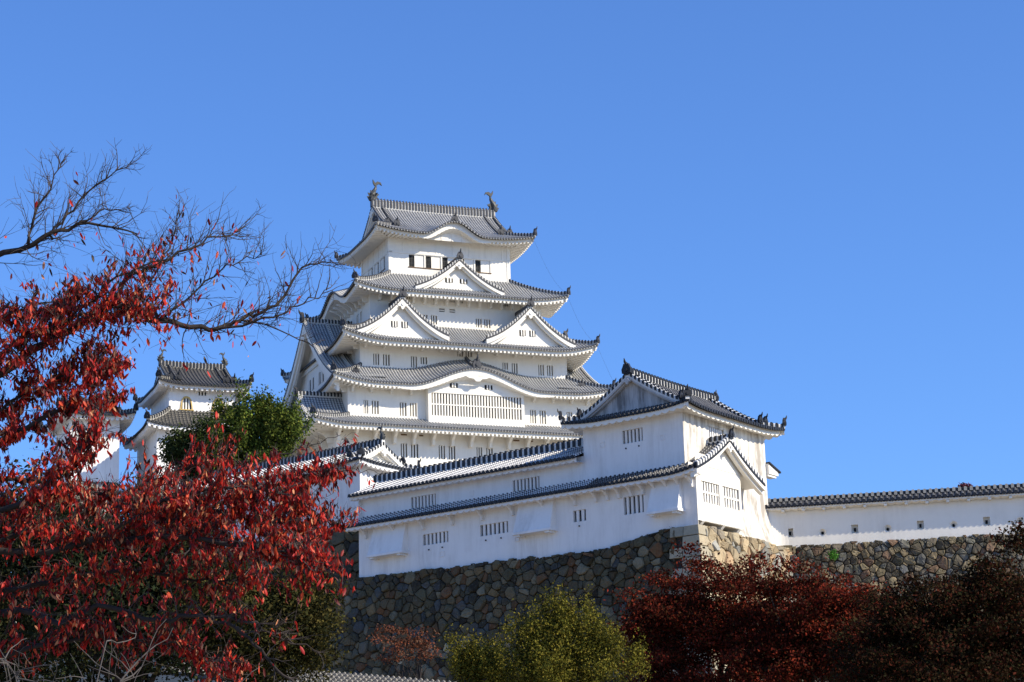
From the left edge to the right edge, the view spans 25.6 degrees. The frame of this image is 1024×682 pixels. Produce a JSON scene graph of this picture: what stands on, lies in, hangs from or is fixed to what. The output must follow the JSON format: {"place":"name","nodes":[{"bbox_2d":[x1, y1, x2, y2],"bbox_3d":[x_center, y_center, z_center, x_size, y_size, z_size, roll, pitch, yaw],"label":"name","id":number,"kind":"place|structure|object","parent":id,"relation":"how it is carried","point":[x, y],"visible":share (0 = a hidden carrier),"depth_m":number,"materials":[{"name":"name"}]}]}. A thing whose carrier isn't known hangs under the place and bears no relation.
{"place":"outdoors","nodes":[
{"label":"outdoors","id":0,"kind":"place"},
{"bbox_2d":[2,552,908,681],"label":"bailey terrace","id":1,"kind":"structure","parent":0,"point":[175,679],"depth_m":158.19,"materials":[{"name":"grey stone"}]},
{"bbox_2d":[189,528,358,582],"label":"stone wall","id":2,"kind":"structure","parent":1,"relation":"on","point":[348,542],"depth_m":154.07,"materials":[{"name":"grey stone"}]},
{"bbox_2d":[166,425,420,548],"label":"gatehouse","id":3,"kind":"object","parent":2,"relation":"on","point":[379,455],"visible":0.29,"depth_m":156.98,"materials":[{"name":"paint"}]},
{"bbox_2d":[346,438,594,580],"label":"long gallery","id":4,"kind":"object","parent":1,"relation":"on","point":[526,502],"visible":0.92,"depth_m":143.50,"materials":[{"name":"paint"}]},
{"bbox_2d":[557,358,786,549],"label":"corner turret","id":5,"kind":"object","parent":1,"relation":"on","point":[660,453],"visible":1,"depth_m":137.15,"materials":[{"name":"paint"}]},
{"bbox_2d":[0,0,1023,520],"label":"sky","id":6,"kind":"structure","parent":0,"point":[810,212],"materials":[{"name":"blue"}]},
{"bbox_2d":[955,482,972,487],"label":"red shrub","id":7,"kind":"object","parent":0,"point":[965,484],"visible":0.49,"depth_m":152.02,"materials":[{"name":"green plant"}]},
{"bbox_3d":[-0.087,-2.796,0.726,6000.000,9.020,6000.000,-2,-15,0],"label":"ground","id":8,"kind":"structure","parent":0,"visible":0},
{"bbox_2d":[0,446,117,681],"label":"tree","id":9,"kind":"object","parent":8,"relation":"on","point":[43,672],"visible":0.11,"depth_m":79.01,"materials":[{"name":"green plant"}]},
{"bbox_2d":[0,457,253,681],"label":"tree","id":10,"kind":"object","parent":8,"relation":"on","point":[80,657],"visible":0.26,"depth_m":73.21,"materials":[{"name":"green plant"}]},
{"bbox_2d":[0,621,260,681],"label":"bare shrub","id":11,"kind":"object","parent":8,"relation":"on","point":[4,661],"visible":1,"depth_m":16.75,"materials":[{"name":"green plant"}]},
{"bbox_2d":[0,139,381,681],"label":"cherry tree","id":12,"kind":"object","parent":8,"relation":"on","point":[187,509],"visible":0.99,"depth_m":18.82,"materials":[{"name":"red plant"}]},
{"bbox_2d":[150,555,355,681],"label":"olive green tree","id":13,"kind":"object","parent":8,"relation":"on","point":[275,601],"visible":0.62,"depth_m":65.39,"materials":[{"name":"green plant"}]},
{"bbox_2d":[160,662,450,681],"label":"wall","id":14,"kind":"structure","parent":8,"relation":"on","point":[338,676],"depth_m":102.86,"materials":[{"name":"tile"}]},
{"bbox_2d":[366,623,441,679],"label":"brown shrub","id":15,"kind":"object","parent":8,"relation":"on","point":[425,653],"visible":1,"depth_m":109.71,"materials":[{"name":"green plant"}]},
{"bbox_2d":[439,622,521,681],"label":"bushy tree","id":16,"kind":"object","parent":8,"relation":"on","point":[464,661],"visible":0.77,"depth_m":72.57,"materials":[{"name":"green plant"}]},
{"bbox_2d":[294,526,676,681],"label":"stone wall","id":17,"kind":"structure","parent":8,"relation":"on","point":[479,596],"depth_m":141.27,"materials":[{"name":"grey stone"}]},
{"bbox_2d":[471,575,655,681],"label":"bushy tree","id":18,"kind":"object","parent":8,"relation":"on","point":[562,664],"visible":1,"depth_m":71.51,"materials":[{"name":"green plant"}]},
{"bbox_2d":[602,540,794,681],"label":"maple tree","id":19,"kind":"object","parent":8,"relation":"on","point":[696,615],"visible":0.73,"depth_m":94.90,"materials":[{"name":"red plant"}]},
{"bbox_2d":[669,524,731,679],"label":"corner stones","id":20,"kind":"object","parent":8,"relation":"on","point":[690,534],"visible":0.21,"depth_m":133.07,"materials":[{"name":"beige stone"}]},
{"bbox_2d":[704,525,795,671],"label":"stone wall","id":21,"kind":"structure","parent":8,"relation":"on","point":[731,546],"depth_m":136.02,"materials":[{"name":"beige stone"}]},
{"bbox_2d":[688,547,893,681],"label":"maple tree","id":22,"kind":"object","parent":8,"relation":"on","point":[796,634],"visible":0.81,"depth_m":90.85,"materials":[{"name":"red plant"}]},
{"bbox_2d":[783,532,1023,681],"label":"stone wall","id":23,"kind":"structure","parent":8,"relation":"on","point":[935,556],"depth_m":139.78,"materials":[{"name":"grey stone"}]},
{"bbox_2d":[828,549,838,569],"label":"weed","id":24,"kind":"object","parent":23,"relation":"attached to","point":[832,556],"visible":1,"depth_m":139.07,"materials":[{"name":"green plant"}]},
{"bbox_2d":[765,483,1023,548],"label":"plaster wall","id":25,"kind":"structure","parent":23,"relation":"on","point":[884,516],"depth_m":140.86,"materials":[{"name":"paint"}]},
{"bbox_2d":[811,517,1023,681],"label":"maple tree","id":26,"kind":"object","parent":8,"relation":"on","point":[959,637],"visible":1,"depth_m":82.95,"materials":[{"name":"red plant"}]},
{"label":"inner terrace","id":27,"kind":"structure","parent":0,"visible":0},
{"bbox_2d":[39,388,138,534],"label":"keep","id":28,"kind":"structure","parent":27,"relation":"on","point":[104,465],"depth_m":216.16,"materials":[{"name":"paint"}]},
{"bbox_2d":[121,349,253,545],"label":"keep","id":29,"kind":"structure","parent":27,"relation":"on","point":[174,396],"depth_m":217.32,"materials":[{"name":"paint"}]},
{"bbox_2d":[154,411,241,483],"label":"evergreen tree","id":30,"kind":"object","parent":27,"relation":"on","point":[178,445],"visible":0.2,"depth_m":179.02,"materials":[{"name":"green plant"}]},
{"bbox_2d":[194,369,321,473],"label":"evergreen tree","id":31,"kind":"object","parent":27,"relation":"on","point":[269,423],"visible":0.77,"depth_m":175.04,"materials":[{"name":"green plant"}]},
{"bbox_2d":[281,180,615,466],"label":"castle keep","id":32,"kind":"structure","parent":27,"relation":"on","point":[445,341],"depth_m":222.02,"materials":[{"name":"white paint"}]}
]}

